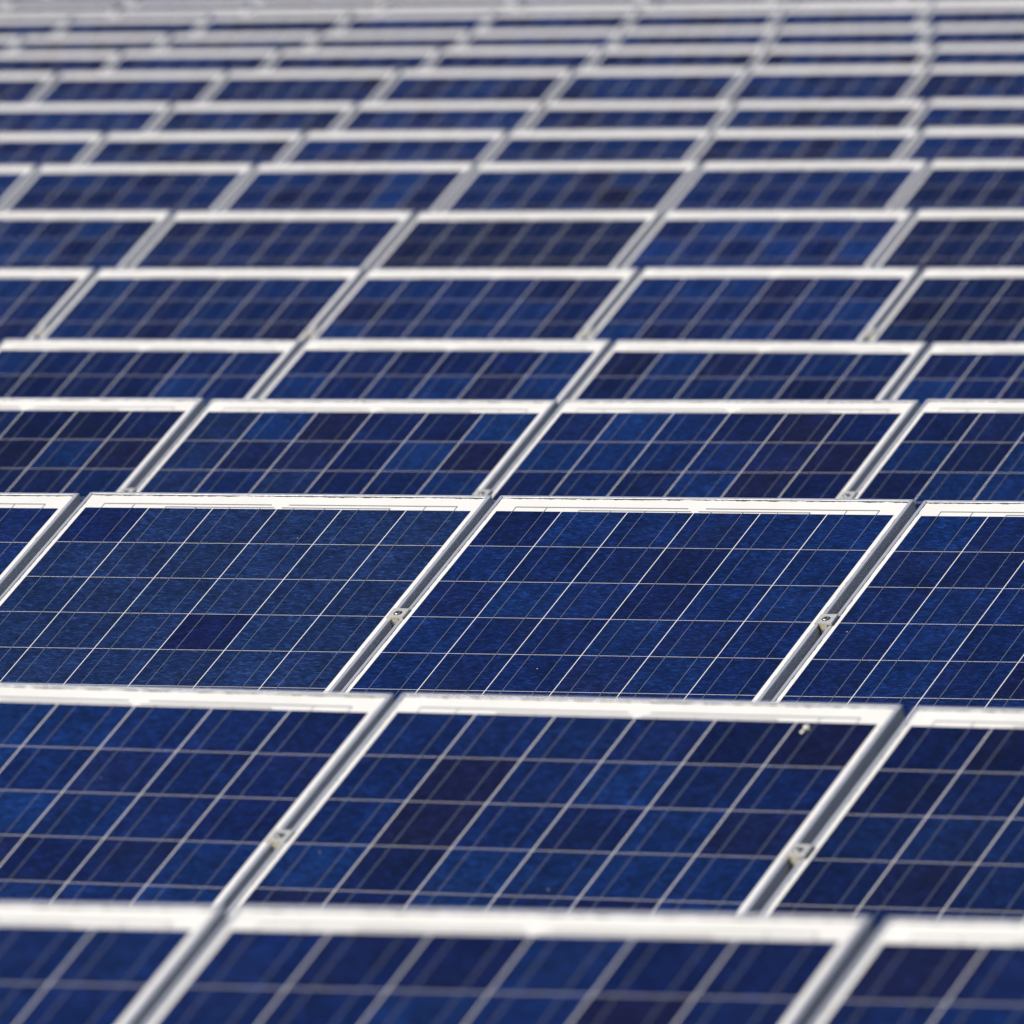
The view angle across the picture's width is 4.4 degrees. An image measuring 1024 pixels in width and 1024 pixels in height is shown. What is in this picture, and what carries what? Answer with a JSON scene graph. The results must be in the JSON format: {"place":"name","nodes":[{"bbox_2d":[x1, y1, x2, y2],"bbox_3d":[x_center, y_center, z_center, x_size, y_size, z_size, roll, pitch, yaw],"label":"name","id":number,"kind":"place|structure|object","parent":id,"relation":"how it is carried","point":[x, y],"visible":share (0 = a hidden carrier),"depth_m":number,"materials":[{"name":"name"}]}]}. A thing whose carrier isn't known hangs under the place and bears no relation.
{"place":"outdoors","nodes":[
{"label":"outdoors","id":0,"kind":"place"},
{"bbox_3d":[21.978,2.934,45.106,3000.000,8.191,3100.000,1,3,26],"label":"ground","id":1,"kind":"structure","parent":0,"visible":0},
{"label":"rack","id":2,"kind":"object","parent":1,"relation":"on","visible":0},
{"bbox_2d":[0,17,70,38],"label":"solar panel","id":3,"kind":"object","parent":2,"relation":"on","point":[43,26],"visible":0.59,"depth_m":85.06,"materials":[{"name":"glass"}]},
{"bbox_2d":[56,16,209,37],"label":"solar panel","id":4,"kind":"object","parent":2,"relation":"on","point":[149,25],"visible":0.24,"depth_m":84.74,"materials":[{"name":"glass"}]},
{"bbox_2d":[196,13,351,34],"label":"solar panel","id":5,"kind":"object","parent":2,"relation":"on","point":[321,24],"visible":0.22,"depth_m":84.28,"materials":[{"name":"glass"}]},
{"bbox_2d":[338,11,494,33],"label":"solar panel","id":6,"kind":"object","parent":2,"relation":"on","point":[472,22],"visible":0.27,"depth_m":83.84,"materials":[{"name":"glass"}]},
{"bbox_2d":[480,9,638,30],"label":"solar panel","id":7,"kind":"object","parent":2,"relation":"on","point":[563,19],"visible":0.21,"depth_m":83.39,"materials":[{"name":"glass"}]},
{"bbox_2d":[624,7,783,30],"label":"solar panel","id":8,"kind":"object","parent":2,"relation":"on","point":[704,18],"visible":0.29,"depth_m":82.96,"materials":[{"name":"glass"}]},
{"bbox_2d":[772,5,931,29],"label":"solar panel","id":9,"kind":"object","parent":2,"relation":"on","point":[851,16],"visible":0.23,"depth_m":82.51,"materials":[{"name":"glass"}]},
{"bbox_2d":[919,4,1023,27],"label":"solar panel","id":10,"kind":"object","parent":2,"relation":"on","point":[974,14],"visible":0.18,"depth_m":82.14,"materials":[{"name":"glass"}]},
{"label":"rack","id":11,"kind":"object","parent":1,"relation":"on","visible":0},
{"bbox_2d":[0,7,119,18],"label":"solar panel","id":12,"kind":"object","parent":11,"relation":"on","point":[58,12],"visible":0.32,"depth_m":90.04,"materials":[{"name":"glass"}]},
{"bbox_2d":[114,5,251,17],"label":"solar panel","id":13,"kind":"object","parent":11,"relation":"on","point":[210,11],"visible":0.19,"depth_m":89.63,"materials":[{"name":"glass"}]},
{"bbox_2d":[248,4,385,15],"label":"solar panel","id":14,"kind":"object","parent":11,"relation":"on","point":[352,9],"visible":0.22,"depth_m":89.18,"materials":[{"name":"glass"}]},
{"bbox_2d":[381,2,520,12],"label":"solar panel","id":15,"kind":"object","parent":11,"relation":"on","point":[457,7],"visible":0.2,"depth_m":88.74,"materials":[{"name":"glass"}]},
{"bbox_2d":[517,1,656,11],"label":"solar panel","id":16,"kind":"object","parent":11,"relation":"on","point":[602,5],"visible":0.22,"depth_m":88.30,"materials":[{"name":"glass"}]},
{"bbox_2d":[654,0,795,10],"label":"solar panel","id":17,"kind":"object","parent":11,"relation":"on","point":[785,4],"visible":0.18,"depth_m":87.86,"materials":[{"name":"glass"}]},
{"bbox_2d":[793,0,934,6],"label":"solar panel","id":18,"kind":"object","parent":11,"relation":"on","point":[821,3],"visible":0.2,"depth_m":87.43,"materials":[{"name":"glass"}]},
{"bbox_2d":[932,0,1023,7],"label":"solar panel","id":19,"kind":"object","parent":11,"relation":"on","point":[964,2],"visible":0.06,"depth_m":87.05,"materials":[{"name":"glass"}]},
{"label":"rack","id":20,"kind":"object","parent":1,"relation":"on","visible":0},
{"bbox_2d":[5,0,135,8],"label":"solar panel","id":21,"kind":"object","parent":20,"relation":"on","point":[120,4],"visible":0.08,"depth_m":95.00,"materials":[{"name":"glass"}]},
{"bbox_2d":[130,0,258,7],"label":"solar panel","id":22,"kind":"object","parent":20,"relation":"on","point":[143,3],"visible":0.02,"depth_m":94.55,"materials":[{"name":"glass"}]},
{"bbox_2d":[256,0,384,4],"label":"solar panel","id":23,"kind":"object","parent":20,"relation":"on","point":[295,2],"visible":0.02,"depth_m":94.10,"materials":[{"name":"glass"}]},
{"bbox_2d":[382,0,510,5],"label":"solar panel","id":24,"kind":"object","parent":20,"relation":"on","point":[386,2],"visible":0.01,"depth_m":93.66,"materials":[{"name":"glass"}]},
{"bbox_2d":[511,0,639,4],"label":"solar panel","id":25,"kind":"object","parent":20,"relation":"on","point":[521,1],"depth_m":93.22,"materials":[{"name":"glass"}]},
{"bbox_3d":[-0.057,1.278,23.049,2.998,1.488,1.158,1,3,26],"label":"rack","id":26,"kind":"object","parent":1,"relation":"on","visible":0},
{"bbox_2d":[0,683,394,911],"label":"solar panel","id":27,"kind":"object","parent":26,"relation":"on","point":[150,795],"visible":0.71,"depth_m":23.74,"materials":[{"name":"glass"}]},
{"bbox_2d":[265,829,294,850],"bbox_3d":[-0.408,0.591,23.463,0.041,0.042,0.041,2,30,28],"label":"panel clamp","id":28,"kind":"object","parent":26,"relation":"attached to","point":[276,838],"visible":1,"depth_m":23.45,"materials":[{"name":"silver metal"}]},
{"bbox_2d":[226,693,904,918],"bbox_3d":[-0.077,0.754,22.995,0.990,0.042,1.680,1,29,26],"label":"solar panel","id":29,"kind":"object","parent":26,"relation":"on","point":[477,801],"visible":0.74,"depth_m":23.34,"materials":[{"name":"glass"}]},
{"bbox_2d":[784,844,812,867],"bbox_3d":[0.502,0.605,23.021,0.041,0.042,0.041,1,29,27],"label":"panel clamp","id":30,"kind":"object","parent":26,"relation":"attached to","point":[795,853],"visible":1,"depth_m":23.01,"materials":[{"name":"silver metal"}]},
{"bbox_2d":[759,706,1023,933],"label":"solar panel","id":31,"kind":"object","parent":26,"relation":"on","point":[926,820],"visible":0.56,"depth_m":22.99,"materials":[{"name":"glass"}]},
{"bbox_3d":[-0.340,0.931,28.218,4.011,1.528,1.158,1,3,26],"label":"rack","id":32,"kind":"object","parent":1,"relation":"on","visible":0},
{"bbox_2d":[0,493,80,595],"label":"solar panel","id":33,"kind":"object","parent":32,"relation":"on","point":[31,524],"visible":1,"depth_m":29.18,"materials":[{"name":"glass"}]},
{"bbox_2d":[0,492,492,691],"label":"solar panel","id":34,"kind":"object","parent":32,"relation":"on","point":[280,592],"visible":0.66,"depth_m":28.70,"materials":[{"name":"glass"}]},
{"bbox_2d":[386,608,409,626],"bbox_3d":[-0.241,0.234,28.403,0.041,0.042,0.041,1,29,27],"label":"panel clamp","id":35,"kind":"object","parent":32,"relation":"attached to","point":[395,615],"visible":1,"depth_m":28.39,"materials":[{"name":"silver metal"}]},
{"bbox_2d":[341,495,915,701],"bbox_3d":[0.096,0.388,27.943,0.990,0.040,1.680,1,29,26],"label":"solar panel","id":36,"kind":"object","parent":32,"relation":"on","point":[707,598],"visible":0.55,"depth_m":28.24,"materials":[{"name":"glass"}]},
{"bbox_2d":[814,614,837,633],"bbox_3d":[0.668,0.242,27.958,0.041,0.042,0.041,0,29,25],"label":"panel clamp","id":37,"kind":"object","parent":32,"relation":"attached to","point":[824,621],"visible":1,"depth_m":27.94,"materials":[{"name":"silver metal"}]},
{"bbox_2d":[771,500,1023,718],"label":"solar panel","id":38,"kind":"object","parent":32,"relation":"on","point":[931,613],"visible":0.38,"depth_m":27.85,"materials":[{"name":"glass"}]},
{"bbox_3d":[-0.178,0.664,33.127,4.011,1.506,1.158,1,3,26],"label":"rack","id":39,"kind":"object","parent":1,"relation":"on","visible":0},
{"bbox_2d":[0,398,205,501],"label":"solar panel","id":40,"kind":"object","parent":39,"relation":"on","point":[84,447],"visible":0.68,"depth_m":34.09,"materials":[{"name":"glass"}]},
{"bbox_2d":[134,399,558,494],"bbox_3d":[-0.651,0.129,33.295,0.990,0.040,1.680,0,29,26],"label":"solar panel","id":41,"kind":"object","parent":39,"relation":"on","point":[370,446],"visible":0.41,"depth_m":33.74,"materials":[{"name":"glass"}]},
{"bbox_2d":[488,399,919,503],"bbox_3d":[0.258,0.134,32.850,0.990,0.040,1.680,0,29,26],"label":"solar panel","id":42,"kind":"object","parent":39,"relation":"on","point":[828,449],"visible":0.33,"depth_m":33.29,"materials":[{"name":"glass"}]},
{"bbox_2d":[853,399,1023,509],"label":"solar panel","id":43,"kind":"object","parent":39,"relation":"on","point":[958,449],"visible":0.21,"depth_m":32.96,"materials":[{"name":"glass"}]},
{"bbox_3d":[-0.330,0.150,43.122,5.024,1.527,1.158,1,3,26],"label":"rack","id":44,"kind":"object","parent":1,"relation":"on","visible":0},
{"bbox_2d":[0,268,95,343],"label":"solar panel","id":45,"kind":"object","parent":44,"relation":"on","point":[32,300],"visible":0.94,"depth_m":44.29,"materials":[{"name":"glass"}]},
{"bbox_2d":[39,268,364,346],"bbox_3d":[-1.258,-0.395,43.511,0.990,0.041,1.680,0,29,26],"label":"solar panel","id":46,"kind":"object","parent":44,"relation":"on","point":[211,303],"visible":0.41,"depth_m":43.96,"materials":[{"name":"glass"}]},
{"bbox_2d":[310,268,639,339],"bbox_3d":[-0.349,-0.388,43.067,0.990,0.041,1.680,0,29,26],"label":"solar panel","id":47,"kind":"object","parent":44,"relation":"on","point":[474,303],"visible":0.32,"depth_m":43.52,"materials":[{"name":"glass"}]},
{"bbox_2d":[586,267,920,345],"bbox_3d":[0.561,-0.382,42.625,0.990,0.040,1.680,1,29,26],"label":"solar panel","id":48,"kind":"object","parent":44,"relation":"on","point":[767,303],"visible":0.31,"depth_m":43.07,"materials":[{"name":"glass"}]},
{"bbox_2d":[869,267,1023,348],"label":"solar panel","id":49,"kind":"object","parent":44,"relation":"on","point":[960,304],"visible":0.22,"depth_m":42.73,"materials":[{"name":"glass"}]},
{"bbox_3d":[-0.006,0.447,37.949,4.010,1.493,1.158,1,3,26],"label":"rack","id":50,"kind":"object","parent":1,"relation":"on","visible":0},
{"bbox_2d":[0,339,301,405],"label":"solar panel","id":51,"kind":"object","parent":50,"relation":"on","point":[208,371],"visible":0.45,"depth_m":39.05,"materials":[{"name":"glass"}]},
{"bbox_2d":[258,339,611,407],"bbox_3d":[-0.478,-0.087,38.118,0.990,0.041,1.680,1,29,26],"label":"solar panel","id":52,"kind":"object","parent":50,"relation":"on","point":[559,370],"visible":0.34,"depth_m":38.62,"materials":[{"name":"glass"}]},
{"bbox_2d":[569,340,927,399],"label":"solar panel","id":53,"kind":"object","parent":50,"relation":"on","point":[725,370],"visible":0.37,"depth_m":38.18,"materials":[{"name":"glass"}]},
{"bbox_2d":[889,342,1023,406],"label":"solar panel","id":54,"kind":"object","parent":50,"relation":"on","point":[967,370],"visible":0.23,"depth_m":37.87,"materials":[{"name":"glass"}]},
{"bbox_3d":[-0.196,-0.153,48.119,5.023,1.523,1.158,1,3,26],"label":"rack","id":55,"kind":"object","parent":1,"relation":"on","visible":0},
{"bbox_2d":[0,211,173,272],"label":"solar panel","id":56,"kind":"object","parent":55,"relation":"on","point":[97,240],"visible":0.61,"depth_m":49.35,"materials":[{"name":"glass"}]},
{"bbox_2d":[128,211,415,273],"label":"solar panel","id":57,"kind":"object","parent":55,"relation":"on","point":[365,240],"visible":0.38,"depth_m":48.98,"materials":[{"name":"glass"}]},
{"bbox_2d":[372,210,662,267],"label":"solar panel","id":58,"kind":"object","parent":55,"relation":"on","point":[535,239],"visible":0.3,"depth_m":48.53,"materials":[{"name":"glass"}]},
{"bbox_2d":[621,210,914,272],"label":"solar panel","id":59,"kind":"object","parent":55,"relation":"on","point":[770,238],"visible":0.38,"depth_m":48.09,"materials":[{"name":"glass"}]},
{"bbox_2d":[874,209,1023,273],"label":"solar panel","id":60,"kind":"object","parent":55,"relation":"on","point":[958,238],"visible":0.2,"depth_m":47.75,"materials":[{"name":"glass"}]},
{"bbox_3d":[-0.247,1.505,17.979,3.000,1.502,1.158,1,3,26],"label":"rack","id":61,"kind":"object","parent":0,"visible":0},
{"bbox_2d":[0,901,227,1023],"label":"solar panel","id":62,"kind":"object","parent":61,"relation":"on","point":[88,963],"visible":1,"depth_m":18.75,"materials":[{"name":"glass"}]},
{"bbox_2d":[143,905,875,1023],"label":"solar panel","id":63,"kind":"object","parent":61,"relation":"on","point":[261,964],"visible":1,"depth_m":18.45,"materials":[{"name":"glass"}]},
{"bbox_2d":[811,917,1023,1023],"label":"solar panel","id":64,"kind":"object","parent":61,"relation":"on","point":[931,971],"visible":1,"depth_m":18.17,"materials":[{"name":"glass"}]},
{"bbox_3d":[-0.439,-0.465,53.341,6.036,1.533,1.158,1,3,26],"label":"rack","id":65,"kind":"object","parent":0,"visible":0},
{"bbox_2d":[0,165,37,210],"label":"solar panel","id":66,"kind":"object","parent":65,"relation":"on","point":[14,179],"visible":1,"depth_m":54.76,"materials":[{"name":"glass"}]},
{"bbox_2d":[1,164,255,214],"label":"solar panel","id":67,"kind":"object","parent":65,"relation":"on","point":[175,188],"visible":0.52,"depth_m":54.44,"materials":[{"name":"glass"}]},
{"bbox_2d":[219,162,476,215],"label":"solar panel","id":68,"kind":"object","parent":65,"relation":"on","point":[417,188],"visible":0.35,"depth_m":53.99,"materials":[{"name":"glass"}]},
{"bbox_2d":[440,161,701,213],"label":"solar panel","id":69,"kind":"object","parent":65,"relation":"on","point":[586,186],"visible":0.34,"depth_m":53.54,"materials":[{"name":"glass"}]},
{"bbox_2d":[662,160,929,215],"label":"solar panel","id":70,"kind":"object","parent":65,"relation":"on","point":[810,185],"visible":0.38,"depth_m":53.10,"materials":[{"name":"glass"}]},
{"bbox_2d":[895,159,1023,213],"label":"solar panel","id":71,"kind":"object","parent":65,"relation":"on","point":[968,184],"visible":0.18,"depth_m":52.76,"materials":[{"name":"glass"}]},
{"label":"rack","id":72,"kind":"object","parent":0,"visible":0},
{"bbox_2d":[0,133,105,169],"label":"solar panel","id":73,"kind":"object","parent":72,"relation":"on","point":[39,149],"visible":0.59,"depth_m":59.70,"materials":[{"name":"glass"}]},
{"bbox_2d":[81,132,304,167],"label":"solar panel","id":74,"kind":"object","parent":72,"relation":"on","point":[257,149],"visible":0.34,"depth_m":59.37,"materials":[{"name":"glass"}]},
{"bbox_2d":[282,130,507,166],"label":"solar panel","id":75,"kind":"object","parent":72,"relation":"on","point":[478,147],"visible":0.3,"depth_m":58.92,"materials":[{"name":"glass"}]},
{"bbox_2d":[485,129,713,162],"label":"solar panel","id":76,"kind":"object","parent":72,"relation":"on","point":[663,145],"visible":0.29,"depth_m":58.48,"materials":[{"name":"glass"}]},
{"bbox_2d":[691,128,921,165],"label":"solar panel","id":77,"kind":"object","parent":72,"relation":"on","point":[809,145],"visible":0.32,"depth_m":58.04,"materials":[{"name":"glass"}]},
{"bbox_2d":[900,127,1023,163],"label":"solar panel","id":78,"kind":"object","parent":72,"relation":"on","point":[931,145],"visible":0.23,"depth_m":57.70,"materials":[{"name":"glass"}]},
{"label":"rack","id":79,"kind":"object","parent":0,"visible":0},
{"bbox_2d":[0,103,171,135],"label":"solar panel","id":80,"kind":"object","parent":79,"relation":"on","point":[106,118],"visible":0.42,"depth_m":64.72,"materials":[{"name":"glass"}]},
{"bbox_2d":[150,103,356,135],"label":"solar panel","id":81,"kind":"object","parent":79,"relation":"on","point":[306,118],"visible":0.26,"depth_m":64.30,"materials":[{"name":"glass"}]},
{"bbox_2d":[336,101,544,134],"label":"solar panel","id":82,"kind":"object","parent":79,"relation":"on","point":[509,116],"visible":0.26,"depth_m":63.85,"materials":[{"name":"glass"}]},
{"bbox_2d":[525,101,734,131],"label":"solar panel","id":83,"kind":"object","parent":79,"relation":"on","point":[638,115],"visible":0.25,"depth_m":63.42,"materials":[{"name":"glass"}]},
{"bbox_2d":[713,100,927,132],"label":"solar panel","id":84,"kind":"object","parent":79,"relation":"on","point":[888,114],"visible":0.3,"depth_m":62.97,"materials":[{"name":"glass"}]},
{"bbox_2d":[908,99,1023,131],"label":"solar panel","id":85,"kind":"object","parent":79,"relation":"on","point":[948,113],"visible":0.16,"depth_m":62.63,"materials":[{"name":"glass"}]},
{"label":"rack","id":86,"kind":"object","parent":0,"visible":0},
{"bbox_2d":[0,73,57,103],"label":"solar panel","id":87,"kind":"object","parent":86,"relation":"on","point":[23,88],"visible":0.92,"depth_m":70.03,"materials":[{"name":"glass"}]},
{"bbox_2d":[33,71,227,106],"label":"solar panel","id":88,"kind":"object","parent":86,"relation":"on","point":[173,88],"visible":0.36,"depth_m":69.72,"materials":[{"name":"glass"}]},
{"bbox_2d":[203,70,398,105],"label":"solar panel","id":89,"kind":"object","parent":86,"relation":"on","point":[357,87],"visible":0.26,"depth_m":69.27,"materials":[{"name":"glass"}]},
{"bbox_2d":[375,69,572,104],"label":"solar panel","id":90,"kind":"object","parent":86,"relation":"on","point":[495,85],"visible":0.26,"depth_m":68.83,"materials":[{"name":"glass"}]},
{"bbox_2d":[545,67,749,105],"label":"solar panel","id":91,"kind":"object","parent":86,"relation":"on","point":[653,84],"visible":0.3,"depth_m":68.38,"materials":[{"name":"glass"}]},
{"bbox_2d":[726,66,928,104],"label":"solar panel","id":92,"kind":"object","parent":86,"relation":"on","point":[846,83],"visible":0.36,"depth_m":67.93,"materials":[{"name":"glass"}]},
{"bbox_2d":[905,65,1023,102],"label":"solar panel","id":93,"kind":"object","parent":86,"relation":"on","point":[977,82],"visible":0.26,"depth_m":67.58,"materials":[{"name":"glass"}]},
{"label":"rack","id":94,"kind":"object","parent":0,"visible":0},
{"bbox_2d":[0,52,121,75],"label":"solar panel","id":95,"kind":"object","parent":94,"relation":"on","point":[58,63],"visible":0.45,"depth_m":75.16,"materials":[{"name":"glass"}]},
{"bbox_2d":[106,50,280,73],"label":"solar panel","id":96,"kind":"object","parent":94,"relation":"on","point":[228,61],"visible":0.27,"depth_m":74.77,"materials":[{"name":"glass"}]},
{"bbox_2d":[265,49,440,73],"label":"solar panel","id":97,"kind":"object","parent":94,"relation":"on","point":[400,60],"visible":0.29,"depth_m":74.33,"materials":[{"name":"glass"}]},
{"bbox_2d":[426,47,603,72],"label":"solar panel","id":98,"kind":"object","parent":94,"relation":"on","point":[574,58],"visible":0.26,"depth_m":73.88,"materials":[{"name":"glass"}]},
{"bbox_2d":[589,46,767,70],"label":"solar panel","id":99,"kind":"object","parent":94,"relation":"on","point":[750,57],"visible":0.26,"depth_m":73.44,"materials":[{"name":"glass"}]},
{"bbox_2d":[755,45,934,66],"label":"solar panel","id":100,"kind":"object","parent":94,"relation":"on","point":[801,56],"visible":0.23,"depth_m":73.00,"materials":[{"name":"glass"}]},
{"bbox_2d":[922,44,1023,68],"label":"solar panel","id":101,"kind":"object","parent":94,"relation":"on","point":[970,55],"visible":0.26,"depth_m":72.65,"materials":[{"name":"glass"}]},
{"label":"rack","id":102,"kind":"object","parent":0,"visible":0},
{"bbox_2d":[0,36,22,51],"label":"solar panel","id":103,"kind":"object","parent":102,"relation":"on","point":[8,44],"visible":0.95,"depth_m":80.37,"materials":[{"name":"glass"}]},
{"bbox_2d":[12,34,170,53],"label":"solar panel","id":104,"kind":"object","parent":102,"relation":"on","point":[103,43],"visible":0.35,"depth_m":80.09,"materials":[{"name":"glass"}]},
{"bbox_2d":[160,33,320,51],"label":"solar panel","id":105,"kind":"object","parent":102,"relation":"on","point":[281,42],"visible":0.23,"depth_m":79.65,"materials":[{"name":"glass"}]},
{"bbox_2d":[308,31,470,51],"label":"solar panel","id":106,"kind":"object","parent":102,"relation":"on","point":[441,40],"visible":0.27,"depth_m":79.20,"materials":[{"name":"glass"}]},
{"bbox_2d":[460,29,623,49],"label":"solar panel","id":107,"kind":"object","parent":102,"relation":"on","point":[605,38],"visible":0.2,"depth_m":78.75,"materials":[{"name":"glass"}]},
{"bbox_2d":[612,27,777,46],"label":"solar panel","id":108,"kind":"object","parent":102,"relation":"on","point":[707,37],"visible":0.24,"depth_m":78.30,"materials":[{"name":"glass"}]},
{"bbox_2d":[766,25,934,49],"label":"solar panel","id":109,"kind":"object","parent":102,"relation":"on","point":[906,35],"visible":0.21,"depth_m":77.85,"materials":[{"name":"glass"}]},
{"bbox_2d":[921,24,1023,47],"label":"solar panel","id":110,"kind":"object","parent":102,"relation":"on","point":[996,34],"visible":0.22,"depth_m":77.50,"materials":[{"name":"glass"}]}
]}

